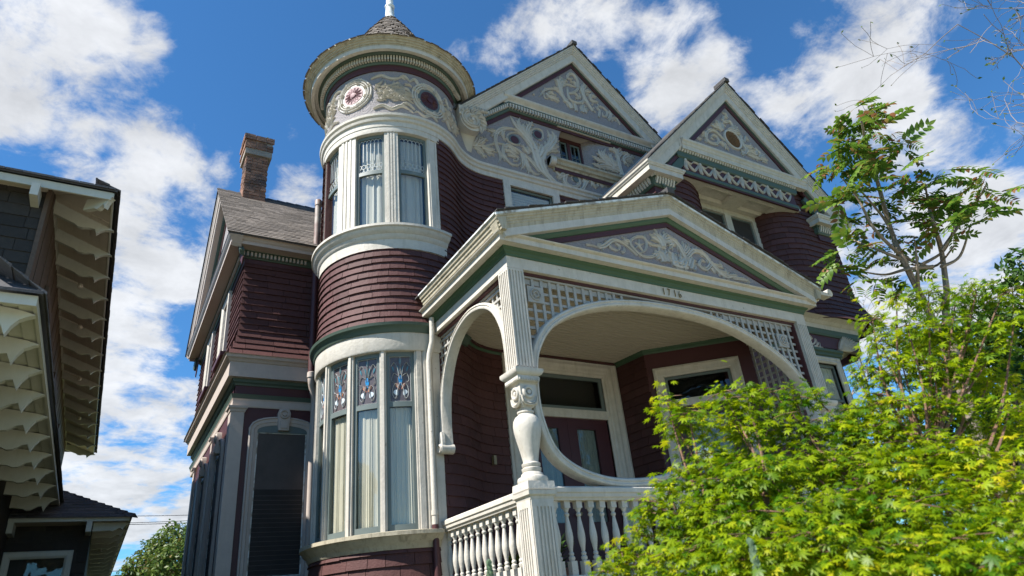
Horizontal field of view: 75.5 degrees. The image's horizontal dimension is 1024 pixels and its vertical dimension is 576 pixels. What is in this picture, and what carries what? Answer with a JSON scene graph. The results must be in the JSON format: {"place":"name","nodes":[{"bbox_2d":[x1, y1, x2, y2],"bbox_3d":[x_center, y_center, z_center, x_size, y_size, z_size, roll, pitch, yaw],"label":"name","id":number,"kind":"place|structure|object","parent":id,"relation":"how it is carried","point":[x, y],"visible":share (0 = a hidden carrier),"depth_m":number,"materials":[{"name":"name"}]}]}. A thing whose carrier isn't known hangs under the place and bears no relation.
{"place":"outdoors","nodes":[
{"label":"outdoors","id":0,"kind":"place"},
{"bbox_2d":[0,165,137,575],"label":"neighbour house","id":1,"kind":"structure","parent":0,"point":[58,239],"depth_m":8.85,"materials":[{"name":"beige wood"}]},
{"bbox_2d":[0,550,73,575],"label":"window","id":2,"kind":"structure","parent":1,"relation":"in","point":[67,555],"depth_m":9.50,"materials":[{"name":"white paint"}]},
{"bbox_2d":[44,285,51,324],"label":"window","id":3,"kind":"structure","parent":1,"relation":"in","point":[47,288],"depth_m":8.96,"materials":[{"name":"grey glass"}]},
{"bbox_2d":[53,372,56,395],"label":"window","id":4,"kind":"structure","parent":1,"relation":"in","point":[54,373],"depth_m":11.55,"materials":[{"name":"grey glass"}]},
{"bbox_2d":[58,424,60,442],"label":"window","id":5,"kind":"structure","parent":1,"relation":"in","point":[58,424],"depth_m":14.02,"materials":[{"name":"grey glass"}]},
{"bbox_2d":[132,520,190,522],"bbox_3d":[-18.817,12.349,35.396,19.761,0.390,0.029,8,-30,-26],"label":"utility wire","id":6,"kind":"object","parent":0,"point":[150,522],"visible":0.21,"depth_m":35.04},
{"bbox_2d":[0,0,1023,575],"label":"sky","id":7,"kind":"structure","parent":0,"point":[155,101],"materials":[{"name":"blue"}]},
{"bbox_2d":[694,445,712,474],"bbox_3d":[2.146,1.904,7.351,0.210,0.325,0.210,10,-31,-29],"label":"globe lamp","id":8,"kind":"object","parent":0,"point":[704,456],"visible":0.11,"depth_m":7.30,"materials":[{"name":"white glass"}]},
{"bbox_2d":[845,293,918,454],"bbox_3d":[14.791,6.091,24.927,8.335,11.633,4.058,19,-36,-41],"label":"tree","id":9,"kind":"object","parent":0,"point":[875,371],"visible":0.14,"depth_m":25.97,"materials":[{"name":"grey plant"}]},
{"bbox_3d":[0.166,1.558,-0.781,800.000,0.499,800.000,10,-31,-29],"label":"ground","id":10,"kind":"structure","parent":0,"visible":0},
{"bbox_2d":[112,519,186,575],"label":"broadleaf tree","id":11,"kind":"object","parent":10,"relation":"on","point":[167,547],"visible":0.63,"depth_m":30.43,"materials":[{"name":"green plant"}]},
{"bbox_2d":[486,559,493,575],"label":"mullein plant","id":12,"kind":"object","parent":10,"relation":"on","point":[489,567],"visible":1,"depth_m":3.03,"materials":[{"name":"green plant"}]},
{"bbox_2d":[181,0,903,575],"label":"victorian house","id":13,"kind":"structure","parent":10,"relation":"on","point":[457,324],"depth_m":9.47,"materials":[{"name":"red paint"}]},
{"bbox_2d":[187,457,207,575],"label":"window","id":14,"kind":"structure","parent":13,"relation":"in","point":[202,479],"depth_m":11.36,"materials":[{"name":"beige paint"}]},
{"bbox_2d":[198,331,215,402],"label":"window","id":15,"kind":"structure","parent":13,"relation":"in","point":[210,346],"depth_m":12.92,"materials":[{"name":"beige paint"}]},
{"bbox_2d":[199,432,224,575],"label":"window","id":16,"kind":"structure","parent":13,"relation":"in","point":[218,451],"depth_m":10.05,"materials":[{"name":"beige paint"}]},
{"bbox_2d":[212,291,232,372],"bbox_3d":[-5.084,0.799,11.618,0.120,1.330,0.910,10,-31,-29],"label":"window","id":17,"kind":"structure","parent":13,"relation":"in","point":[224,324],"depth_m":11.56,"materials":[{"name":"beige paint"}]},
{"bbox_2d":[236,408,309,575],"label":"window","id":18,"kind":"structure","parent":13,"relation":"in","point":[273,515],"depth_m":9.55,"materials":[{"name":"black glass"}]},
{"bbox_2d":[315,371,324,542],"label":"window","id":19,"kind":"structure","parent":13,"relation":"in","point":[322,389],"depth_m":8.26,"materials":[{"name":"grey paint"}]},
{"bbox_2d":[329,150,338,234],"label":"window","id":20,"kind":"structure","parent":13,"relation":"in","point":[334,192],"depth_m":9.85,"materials":[{"name":"grey glass"}]},
{"bbox_2d":[326,359,347,539],"bbox_3d":[-2.058,1.893,7.909,0.339,2.120,0.074,-22,-31,29],"label":"window","id":21,"kind":"structure","parent":13,"relation":"in","point":[339,371],"depth_m":7.92,"materials":[{"name":"glass"}]},
{"bbox_2d":[352,353,379,535],"bbox_3d":[-1.698,1.791,7.783,0.335,2.120,0.080,-10,-27,8],"label":"window","id":22,"kind":"structure","parent":13,"relation":"in","point":[366,484],"depth_m":7.76,"materials":[{"name":"glass"}]},
{"bbox_2d":[356,134,384,225],"bbox_3d":[-2.005,-1.498,9.445,0.418,1.615,0.117,-9,-27,6],"label":"window","id":23,"kind":"structure","parent":13,"relation":"in","point":[372,175],"depth_m":9.46,"materials":[{"name":"glass"}]},
{"bbox_2d":[386,352,418,530],"bbox_3d":[-1.305,1.756,7.798,0.337,2.120,0.079,0,-27,-13],"label":"window","id":24,"kind":"structure","parent":13,"relation":"in","point":[400,391],"depth_m":7.77,"materials":[{"name":"glass"}]},
{"bbox_2d":[398,135,428,225],"bbox_3d":[-1.442,-1.512,9.536,0.430,1.615,0.119,10,-31,-29],"label":"window","id":25,"kind":"structure","parent":13,"relation":"in","point":[411,176],"depth_m":9.56,"materials":[{"name":"grey glass"}]},
{"bbox_2d":[503,554,519,569],"bbox_3d":[0.051,2.953,6.760,0.303,0.448,0.310,-15,-28,17],"label":"potted plant","id":26,"kind":"object","parent":13,"relation":"on","point":[517,559],"visible":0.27,"depth_m":6.78,"materials":[{"name":"green plant"}]},
{"bbox_2d":[502,179,559,206],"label":"window","id":27,"kind":"structure","parent":13,"relation":"in","point":[512,199],"depth_m":11.37,"materials":[{"name":"beige paint"}]},
{"bbox_2d":[538,417,581,574],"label":"door","id":28,"kind":"structure","parent":13,"relation":"in","point":[560,436],"depth_m":9.28,"materials":[{"name":"red paint"}]},
{"bbox_2d":[560,533,574,575],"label":"potted plant","id":29,"kind":"object","parent":13,"relation":"on","point":[567,570],"visible":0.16,"depth_m":6.44,"materials":[{"name":"green plant"}]},
{"bbox_2d":[559,137,583,163],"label":"attic window","id":30,"kind":"structure","parent":13,"relation":"in","point":[568,144],"depth_m":12.86,"materials":[{"name":"black glass"}]},
{"bbox_2d":[566,418,626,573],"bbox_3d":[1.226,3.053,9.416,0.742,2.398,0.070,10,-31,-29],"label":"door","id":31,"kind":"structure","parent":13,"relation":"in","point":[583,442],"depth_m":9.68,"materials":[{"name":"red paint"}]},
{"bbox_2d":[671,400,765,556],"bbox_3d":[2.938,2.777,9.218,0.962,2.388,0.069,-10,-27,8],"label":"door","id":32,"kind":"structure","parent":13,"relation":"in","point":[722,444],"depth_m":9.57,"materials":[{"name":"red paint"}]},
{"bbox_2d":[700,202,762,247],"bbox_3d":[4.084,-0.535,11.981,1.680,2.070,0.080,10,-31,-29],"label":"window","id":33,"kind":"structure","parent":13,"relation":"in","point":[745,226],"depth_m":12.48,"materials":[{"name":"glass"}]},
{"bbox_2d":[816,355,867,460],"bbox_3d":[5.394,2.064,10.830,0.750,1.970,0.146,10,-31,-29],"label":"window","id":34,"kind":"structure","parent":13,"relation":"in","point":[826,373],"depth_m":11.16,"materials":[{"name":"beige paint"}]},
{"bbox_2d":[746,537,760,575],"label":"mullein plant","id":35,"kind":"object","parent":10,"relation":"on","point":[752,550],"visible":0.82,"depth_m":2.28,"materials":[{"name":"green plant"}]},
{"bbox_2d":[584,271,1023,575],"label":"maple tree","id":36,"kind":"object","parent":10,"relation":"on","point":[869,512],"visible":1,"depth_m":2.88,"materials":[{"name":"green plant"}]},
{"bbox_2d":[799,96,1023,541],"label":"tree of heaven","id":37,"kind":"object","parent":10,"relation":"on","point":[868,167],"visible":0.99,"depth_m":9.73,"materials":[{"name":"green plant"}]},
{"bbox_2d":[835,0,1023,165],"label":"bare tree","id":38,"kind":"object","parent":10,"relation":"on","point":[1019,17],"visible":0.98,"depth_m":13.31,"materials":[{"name":"brown plant"}]},
{"bbox_2d":[899,247,1023,535],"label":"broadleaf tree","id":39,"kind":"object","parent":10,"relation":"on","point":[1010,280],"visible":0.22,"depth_m":10.81,"materials":[{"name":"green plant"}]}
]}

